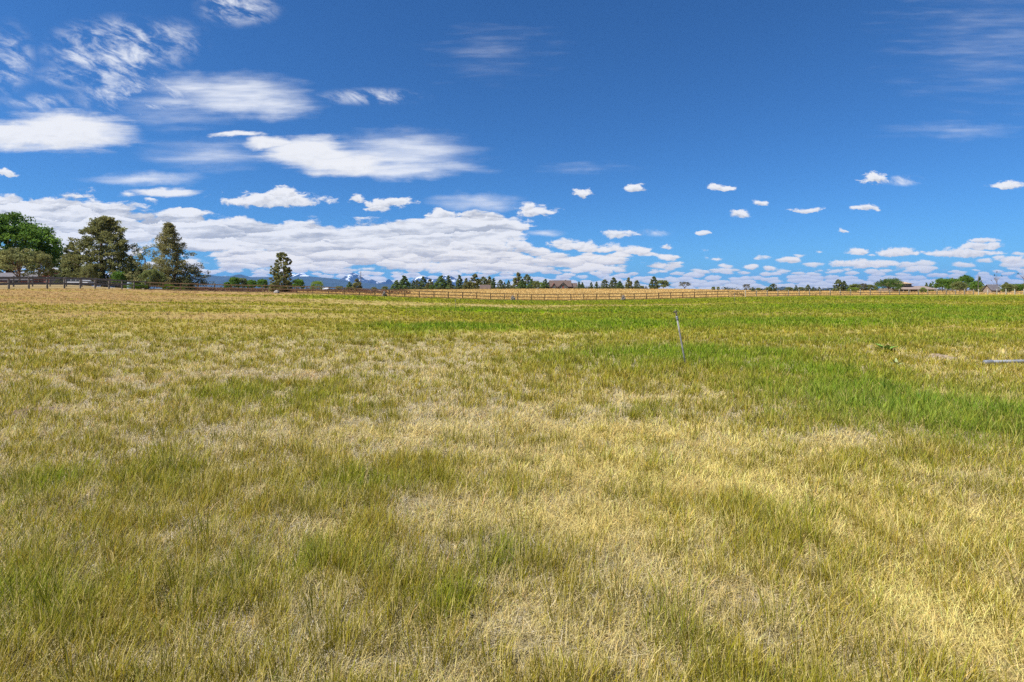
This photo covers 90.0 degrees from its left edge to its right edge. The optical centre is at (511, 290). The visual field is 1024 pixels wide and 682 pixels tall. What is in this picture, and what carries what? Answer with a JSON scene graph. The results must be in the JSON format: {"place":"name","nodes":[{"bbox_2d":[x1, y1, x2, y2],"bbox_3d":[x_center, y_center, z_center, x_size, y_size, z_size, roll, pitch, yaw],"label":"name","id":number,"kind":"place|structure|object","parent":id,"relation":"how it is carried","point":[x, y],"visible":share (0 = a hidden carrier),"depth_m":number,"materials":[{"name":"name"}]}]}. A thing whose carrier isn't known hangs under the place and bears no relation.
{"place":"outdoors","nodes":[
{"label":"outdoors","id":0,"kind":"place"},
{"bbox_2d":[98,274,454,289],"bbox_3d":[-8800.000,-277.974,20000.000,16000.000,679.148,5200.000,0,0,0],"label":"hills","id":1,"kind":"structure","parent":0,"point":[326,282],"depth_m":19216.80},
{"bbox_2d":[292,273,463,286],"bbox_3d":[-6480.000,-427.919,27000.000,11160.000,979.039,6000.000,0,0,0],"label":"mountains","id":2,"kind":"structure","parent":0,"point":[351,277],"depth_m":26362.75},
{"bbox_2d":[0,282,1023,681],"bbox_3d":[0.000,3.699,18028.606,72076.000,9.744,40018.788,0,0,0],"label":"ground","id":3,"kind":"structure","parent":0,"point":[124,290],"depth_m":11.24,"materials":[{"name":"green plant"}]},
{"bbox_2d":[0,273,43,282],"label":"shed","id":4,"kind":"structure","parent":3,"relation":"on","point":[7,275],"depth_m":106.91,"materials":[{"name":"white"}]},
{"bbox_2d":[0,247,51,281],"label":"scrub tree","id":5,"kind":"object","parent":3,"relation":"on","point":[13,254],"visible":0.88,"depth_m":90.90,"materials":[{"name":"green plant"}]},
{"bbox_2d":[0,211,65,272],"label":"cottonwood tree","id":6,"kind":"object","parent":3,"relation":"on","point":[28,235],"visible":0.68,"depth_m":117.13,"materials":[{"name":"green plant"}]},
{"bbox_2d":[0,407,67,420],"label":"soil mound","id":7,"kind":"object","parent":3,"relation":"on","point":[15,411],"visible":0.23,"depth_m":6.41,"materials":[{"name":"beige soil"}]},
{"bbox_2d":[20,250,54,281],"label":"scrub tree","id":8,"kind":"object","parent":3,"relation":"on","point":[42,258],"visible":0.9,"depth_m":92.70,"materials":[{"name":"green plant"}]},
{"bbox_2d":[40,268,58,282],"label":"barn","id":9,"kind":"structure","parent":3,"relation":"on","point":[51,274],"depth_m":104.00,"materials":[{"name":"red"}]},
{"bbox_2d":[0,276,131,286],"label":"rail fence","id":10,"kind":"object","parent":3,"relation":"on","point":[49,280],"visible":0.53,"depth_m":70.63,"materials":[{"name":"brown wood"}]},
{"bbox_2d":[53,241,79,281],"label":"juniper tree","id":11,"kind":"object","parent":3,"relation":"on","point":[59,267],"visible":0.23,"depth_m":99.20,"materials":[{"name":"green plant"}]},
{"bbox_2d":[0,277,145,289],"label":"rail fence","id":12,"kind":"object","parent":3,"relation":"on","point":[64,282],"visible":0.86,"depth_m":65.34,"materials":[{"name":"brown wood"}]},
{"bbox_2d":[65,279,93,285],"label":"parked van","id":13,"kind":"object","parent":3,"relation":"on","point":[82,282],"visible":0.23,"depth_m":89.19,"materials":[{"name":"white paint"}]},
{"bbox_2d":[78,265,95,285],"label":"shrub","id":14,"kind":"object","parent":3,"relation":"on","point":[87,270],"visible":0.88,"depth_m":93.69,"materials":[{"name":"green plant"}]},
{"bbox_2d":[52,215,147,287],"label":"juniper tree","id":15,"kind":"object","parent":3,"relation":"on","point":[116,248],"visible":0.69,"depth_m":98.13,"materials":[{"name":"green plant"}]},
{"bbox_2d":[111,271,126,286],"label":"shrub","id":16,"kind":"object","parent":3,"relation":"on","point":[117,275],"visible":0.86,"depth_m":91.54,"materials":[{"name":"green plant"}]},
{"bbox_2d":[116,255,137,287],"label":"juniper tree","id":17,"kind":"object","parent":3,"relation":"on","point":[127,262],"visible":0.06,"depth_m":107.12,"materials":[{"name":"green plant"}]},
{"bbox_2d":[123,284,139,288],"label":"weed clump","id":18,"kind":"object","parent":3,"relation":"on","point":[125,286],"visible":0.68,"depth_m":77.40,"materials":[{"name":"green plant"}]},
{"bbox_2d":[128,267,149,288],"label":"shrub","id":19,"kind":"object","parent":3,"relation":"on","point":[138,269],"visible":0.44,"depth_m":91.59,"materials":[{"name":"green plant"}]},
{"bbox_2d":[137,269,165,288],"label":"shrub","id":20,"kind":"object","parent":3,"relation":"on","point":[150,273],"visible":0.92,"depth_m":89.34,"materials":[{"name":"green plant"}]},
{"bbox_2d":[160,284,175,288],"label":"weed clump","id":21,"kind":"object","parent":3,"relation":"on","point":[166,285],"visible":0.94,"depth_m":80.43,"materials":[{"name":"green plant"}]},
{"bbox_2d":[123,222,214,288],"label":"juniper tree","id":22,"kind":"object","parent":3,"relation":"on","point":[168,237],"visible":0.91,"depth_m":94.96,"materials":[{"name":"green plant"}]},
{"bbox_2d":[182,275,194,290],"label":"shrub","id":23,"kind":"object","parent":3,"relation":"on","point":[187,286],"visible":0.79,"depth_m":91.71,"materials":[{"name":"green plant"}]},
{"bbox_2d":[222,281,232,287],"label":"tree","id":24,"kind":"object","parent":3,"relation":"on","point":[227,286],"visible":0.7,"depth_m":189.43,"materials":[{"name":"green plant"}]},
{"bbox_2d":[228,276,241,287],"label":"tree","id":25,"kind":"object","parent":3,"relation":"on","point":[234,281],"visible":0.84,"depth_m":199.43,"materials":[{"name":"green plant"}]},
{"bbox_2d":[236,278,247,287],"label":"tree","id":26,"kind":"object","parent":3,"relation":"on","point":[243,281],"visible":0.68,"depth_m":204.19,"materials":[{"name":"green plant"}]},
{"bbox_2d":[229,288,262,290],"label":"corral panel","id":27,"kind":"object","parent":3,"relation":"on","point":[239,290],"visible":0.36,"depth_m":87.39,"materials":[{"name":"grey metal"}]},
{"bbox_2d":[246,279,256,287],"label":"tree","id":28,"kind":"object","parent":3,"relation":"on","point":[251,282],"visible":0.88,"depth_m":204.25,"materials":[{"name":"green plant"}]},
{"bbox_2d":[256,278,267,287],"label":"tree","id":29,"kind":"object","parent":3,"relation":"on","point":[262,281],"visible":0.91,"depth_m":199.17,"materials":[{"name":"green plant"}]},
{"bbox_2d":[267,252,294,291],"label":"juniper tree","id":30,"kind":"object","parent":3,"relation":"on","point":[284,274],"visible":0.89,"depth_m":99.28,"materials":[{"name":"green plant"}]},
{"bbox_2d":[181,286,410,294],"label":"brush","id":31,"kind":"object","parent":3,"relation":"on","point":[221,288],"visible":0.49,"depth_m":111.87,"materials":[{"name":"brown plant"}]},
{"bbox_2d":[292,278,304,288],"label":"tree","id":32,"kind":"object","parent":3,"relation":"on","point":[298,282],"visible":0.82,"depth_m":199.04,"materials":[{"name":"green plant"}]},
{"bbox_2d":[310,280,323,289],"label":"tree","id":33,"kind":"object","parent":3,"relation":"on","point":[319,283],"visible":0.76,"depth_m":194.59,"materials":[{"name":"green plant"}]},
{"bbox_2d":[351,278,362,289],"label":"tree","id":34,"kind":"object","parent":3,"relation":"on","point":[356,285],"visible":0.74,"depth_m":228.98,"materials":[{"name":"green plant"}]},
{"bbox_2d":[390,280,404,289],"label":"conifer","id":35,"kind":"object","parent":3,"relation":"on","point":[397,285],"visible":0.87,"depth_m":284.07,"materials":[{"name":"green plant"}]},
{"bbox_2d":[399,275,410,289],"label":"conifer","id":36,"kind":"object","parent":3,"relation":"on","point":[404,282],"visible":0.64,"depth_m":311.61,"materials":[{"name":"green plant"}]},
{"bbox_2d":[413,280,420,288],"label":"conifer","id":37,"kind":"object","parent":3,"relation":"on","point":[416,283],"visible":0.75,"depth_m":288.45,"materials":[{"name":"green plant"}]},
{"bbox_2d":[419,276,427,289],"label":"conifer","id":38,"kind":"object","parent":3,"relation":"on","point":[422,283],"visible":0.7,"depth_m":316.10,"materials":[{"name":"green plant"}]},
{"bbox_2d":[425,279,433,288],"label":"conifer","id":39,"kind":"object","parent":3,"relation":"on","point":[430,281],"visible":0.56,"depth_m":303.81,"materials":[{"name":"green plant"}]},
{"bbox_2d":[145,282,729,299],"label":"rail fence","id":40,"kind":"object","parent":3,"relation":"on","point":[433,294],"visible":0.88,"depth_m":87.78,"materials":[{"name":"brown wood"}]},
{"bbox_2d":[434,276,448,288],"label":"conifer","id":41,"kind":"object","parent":3,"relation":"on","point":[441,281],"visible":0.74,"depth_m":291.41,"materials":[{"name":"green plant"}]},
{"bbox_2d":[446,275,454,285],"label":"conifer","id":42,"kind":"object","parent":3,"relation":"on","point":[448,280],"visible":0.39,"depth_m":320.39,"materials":[{"name":"green plant"}]},
{"bbox_2d":[453,275,462,288],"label":"conifer","id":43,"kind":"object","parent":3,"relation":"on","point":[458,281],"visible":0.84,"depth_m":296.16,"materials":[{"name":"green plant"}]},
{"bbox_2d":[462,278,469,288],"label":"conifer","id":44,"kind":"object","parent":3,"relation":"on","point":[466,283],"visible":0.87,"depth_m":284.26,"materials":[{"name":"green plant"}]},
{"bbox_2d":[469,273,479,288],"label":"conifer","id":45,"kind":"object","parent":3,"relation":"on","point":[475,283],"visible":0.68,"depth_m":300.16,"materials":[{"name":"green plant"}]},
{"bbox_2d":[478,276,488,288],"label":"conifer","id":46,"kind":"object","parent":3,"relation":"on","point":[481,281],"visible":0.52,"depth_m":288.33,"materials":[{"name":"green plant"}]},
{"bbox_2d":[480,285,490,288],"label":"shed","id":47,"kind":"structure","parent":3,"relation":"on","point":[485,286],"depth_m":272.68,"materials":[{"name":"brown"}]},
{"bbox_2d":[485,276,493,287],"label":"conifer","id":48,"kind":"object","parent":3,"relation":"on","point":[489,281],"visible":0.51,"depth_m":315.92,"materials":[{"name":"green plant"}]},
{"bbox_2d":[490,278,497,288],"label":"conifer","id":49,"kind":"object","parent":3,"relation":"on","point":[492,282],"visible":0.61,"depth_m":304.14,"materials":[{"name":"green plant"}]},
{"bbox_2d":[497,280,503,288],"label":"conifer","id":50,"kind":"object","parent":3,"relation":"on","point":[500,284],"visible":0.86,"depth_m":292.02,"materials":[{"name":"green plant"}]},
{"bbox_2d":[0,310,1023,681],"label":"seed heads","id":51,"kind":"object","parent":3,"relation":"attached to","point":[534,522],"visible":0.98,"depth_m":2.92,"materials":[{"name":"beige plant"}]},
{"bbox_2d":[0,332,1023,681],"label":"thatch","id":52,"kind":"object","parent":3,"relation":"on","point":[570,620],"visible":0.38,"depth_m":3.06,"materials":[{"name":"beige plant"}]},
{"bbox_2d":[510,272,521,288],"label":"conifer","id":53,"kind":"object","parent":3,"relation":"on","point":[515,280],"visible":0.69,"depth_m":295.71,"materials":[{"name":"green plant"}]},
{"bbox_2d":[388,286,647,289],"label":"undergrowth","id":54,"kind":"object","parent":3,"relation":"on","point":[588,287],"visible":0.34,"depth_m":282.97,"materials":[{"name":"green plant"}]},
{"bbox_2d":[515,279,528,288],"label":"conifer","id":55,"kind":"object","parent":3,"relation":"on","point":[521,285],"visible":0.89,"depth_m":284.07,"materials":[{"name":"green plant"}]},
{"bbox_2d":[523,274,531,285],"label":"conifer","id":56,"kind":"object","parent":3,"relation":"on","point":[526,277],"visible":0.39,"depth_m":312.29,"materials":[{"name":"green plant"}]},
{"bbox_2d":[532,281,539,286],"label":"leafy tree","id":57,"kind":"object","parent":3,"relation":"on","point":[534,283],"visible":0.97,"depth_m":287.69,"materials":[{"name":"green plant"}]},
{"bbox_2d":[541,279,549,288],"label":"conifer","id":58,"kind":"object","parent":3,"relation":"on","point":[545,284],"visible":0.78,"depth_m":304.02,"materials":[{"name":"green plant"}]},
{"bbox_2d":[549,280,577,288],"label":"house","id":59,"kind":"structure","parent":3,"relation":"on","point":[559,284],"depth_m":301.09,"materials":[{"name":"brown"}]},
{"bbox_2d":[601,279,608,288],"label":"conifer","id":60,"kind":"object","parent":3,"relation":"on","point":[604,281],"visible":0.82,"depth_m":284.37,"materials":[{"name":"green plant"}]},
{"bbox_2d":[609,277,617,288],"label":"conifer","id":61,"kind":"object","parent":3,"relation":"on","point":[615,284],"visible":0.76,"depth_m":312.04,"materials":[{"name":"green plant"}]},
{"bbox_2d":[624,277,633,288],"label":"conifer","id":62,"kind":"object","parent":3,"relation":"on","point":[629,284],"visible":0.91,"depth_m":288.42,"materials":[{"name":"green plant"}]},
{"bbox_2d":[634,280,639,288],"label":"conifer","id":63,"kind":"object","parent":3,"relation":"on","point":[636,283],"visible":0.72,"depth_m":316.60,"materials":[{"name":"green plant"}]},
{"bbox_2d":[648,276,659,288],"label":"conifer","id":64,"kind":"object","parent":3,"relation":"on","point":[652,286],"visible":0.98,"depth_m":292.04,"materials":[{"name":"green plant"}]},
{"bbox_2d":[298,288,1022,299],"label":"hay","id":65,"kind":"object","parent":3,"relation":"on","point":[697,291],"visible":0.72,"depth_m":149.21,"materials":[{"name":"beige plant"}]},
{"bbox_2d":[657,280,670,288],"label":"leafy tree","id":66,"kind":"object","parent":3,"relation":"on","point":[664,283],"visible":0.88,"depth_m":318.89,"materials":[{"name":"green plant"}]},
{"bbox_2d":[673,310,685,362],"bbox_3d":[3.404,1.019,10.357,0.316,1.248,0.048,0,0,-14],"label":"sprinkler riser","id":67,"kind":"object","parent":3,"relation":"on","point":[680,335],"visible":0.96,"depth_m":10.34,"materials":[{"name":"metal"}]},
{"bbox_2d":[679,282,690,288],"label":"leafy tree","id":68,"kind":"object","parent":3,"relation":"on","point":[682,283],"visible":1,"depth_m":279.62,"materials":[{"name":"green plant"}]},
{"bbox_2d":[730,291,743,296],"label":"gate","id":69,"kind":"structure","parent":3,"relation":"on","point":[737,292],"depth_m":99.69,"materials":[{"name":"brown wood"}]},
{"bbox_2d":[769,283,778,290],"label":"bush","id":70,"kind":"object","parent":3,"relation":"on","point":[773,285],"visible":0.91,"depth_m":224.37,"materials":[{"name":"green plant"}]},
{"bbox_2d":[832,279,842,289],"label":"tree","id":71,"kind":"object","parent":3,"relation":"on","point":[839,286],"visible":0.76,"depth_m":224.12,"materials":[{"name":"green plant"}]},
{"bbox_2d":[842,281,848,291],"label":"tree","id":72,"kind":"object","parent":3,"relation":"on","point":[845,286],"visible":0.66,"depth_m":224.52,"materials":[{"name":"green plant"}]},
{"bbox_2d":[721,286,974,290],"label":"scrub","id":73,"kind":"object","parent":3,"relation":"on","point":[724,288],"visible":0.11,"depth_m":354.20,"materials":[{"name":"green plant"}]},
{"bbox_2d":[846,287,859,291],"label":"shrub","id":74,"kind":"object","parent":3,"relation":"on","point":[854,288],"visible":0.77,"depth_m":189.40,"materials":[{"name":"green plant"}]},
{"bbox_2d":[847,284,861,288],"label":"tree","id":75,"kind":"object","parent":3,"relation":"on","point":[858,286],"visible":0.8,"depth_m":224.09,"materials":[{"name":"green plant"}]},
{"bbox_2d":[745,289,973,296],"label":"rail fence","id":76,"kind":"object","parent":3,"relation":"on","point":[850,292],"visible":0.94,"depth_m":105.06,"materials":[{"name":"brown wood"}]},
{"bbox_2d":[861,284,877,290],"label":"bush","id":77,"kind":"object","parent":3,"relation":"on","point":[871,286],"visible":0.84,"depth_m":224.09,"materials":[{"name":"green plant"}]},
{"bbox_2d":[875,343,897,351],"bbox_3d":[9.299,1.441,12.721,0.496,0.211,0.451,0,0,43],"label":"broadleaf weed","id":78,"kind":"object","parent":3,"relation":"on","point":[887,346],"visible":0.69,"depth_m":12.64,"materials":[{"name":"green plant"}]},
{"bbox_2d":[873,278,904,289],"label":"leafy tree","id":79,"kind":"object","parent":3,"relation":"on","point":[889,282],"visible":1,"depth_m":183.62,"materials":[{"name":"green plant"}]},
{"bbox_2d":[878,282,935,291],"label":"house","id":80,"kind":"structure","parent":3,"relation":"on","point":[907,286],"depth_m":208.65,"materials":[{"name":"grey"}]},
{"bbox_2d":[931,277,951,291],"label":"leafy tree","id":81,"kind":"object","parent":3,"relation":"on","point":[941,282],"visible":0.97,"depth_m":193.93,"materials":[{"name":"green plant"}]},
{"bbox_2d":[928,353,956,359],"bbox_3d":[9.880,1.529,11.838,0.600,0.123,0.760,0,0,0],"label":"soil mound","id":82,"kind":"object","parent":3,"relation":"on","point":[939,355],"visible":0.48,"depth_m":11.74,"materials":[{"name":"beige soil"}]},
{"bbox_2d":[949,278,959,288],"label":"leafy tree","id":83,"kind":"object","parent":3,"relation":"on","point":[951,280],"visible":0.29,"depth_m":198.94,"materials":[{"name":"green plant"}]},
{"bbox_2d":[949,281,968,290],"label":"leafy tree","id":84,"kind":"object","parent":3,"relation":"on","point":[959,285],"visible":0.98,"depth_m":179.25,"materials":[{"name":"green plant"}]},
{"bbox_2d":[958,274,976,291],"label":"leafy tree","id":85,"kind":"object","parent":3,"relation":"on","point":[968,279],"visible":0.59,"depth_m":198.78,"materials":[{"name":"green plant"}]},
{"bbox_2d":[969,281,984,290],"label":"leafy tree","id":86,"kind":"object","parent":3,"relation":"on","point":[974,284],"visible":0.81,"depth_m":184.44,"materials":[{"name":"green plant"}]},
{"bbox_2d":[981,284,1000,291],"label":"shed","id":87,"kind":"structure","parent":3,"relation":"on","point":[991,287],"depth_m":165.84,"materials":[{"name":"beige"}]},
{"bbox_2d":[978,289,1023,294],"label":"rail fence","id":88,"kind":"object","parent":3,"relation":"on","point":[1005,292],"visible":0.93,"depth_m":112.48,"materials":[{"name":"brown wood"}]},
{"bbox_2d":[983,360,1023,363],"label":"irrigation pipe","id":89,"kind":"object","parent":3,"relation":"on","point":[1009,361],"visible":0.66,"depth_m":10.57,"materials":[{"name":"metal"}]},
{"bbox_2d":[999,284,1019,290],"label":"shrub","id":90,"kind":"object","parent":3,"relation":"on","point":[1006,286],"visible":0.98,"depth_m":159.20,"materials":[{"name":"green plant"}]},
{"bbox_2d":[1007,284,1023,291],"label":"shrub","id":91,"kind":"object","parent":3,"relation":"on","point":[1020,286],"visible":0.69,"depth_m":159.04,"materials":[{"name":"green plant"}]},
{"bbox_2d":[0,0,1023,289],"label":"sky","id":92,"kind":"structure","parent":0,"point":[706,144],"materials":[{"name":"blue"}]}
]}

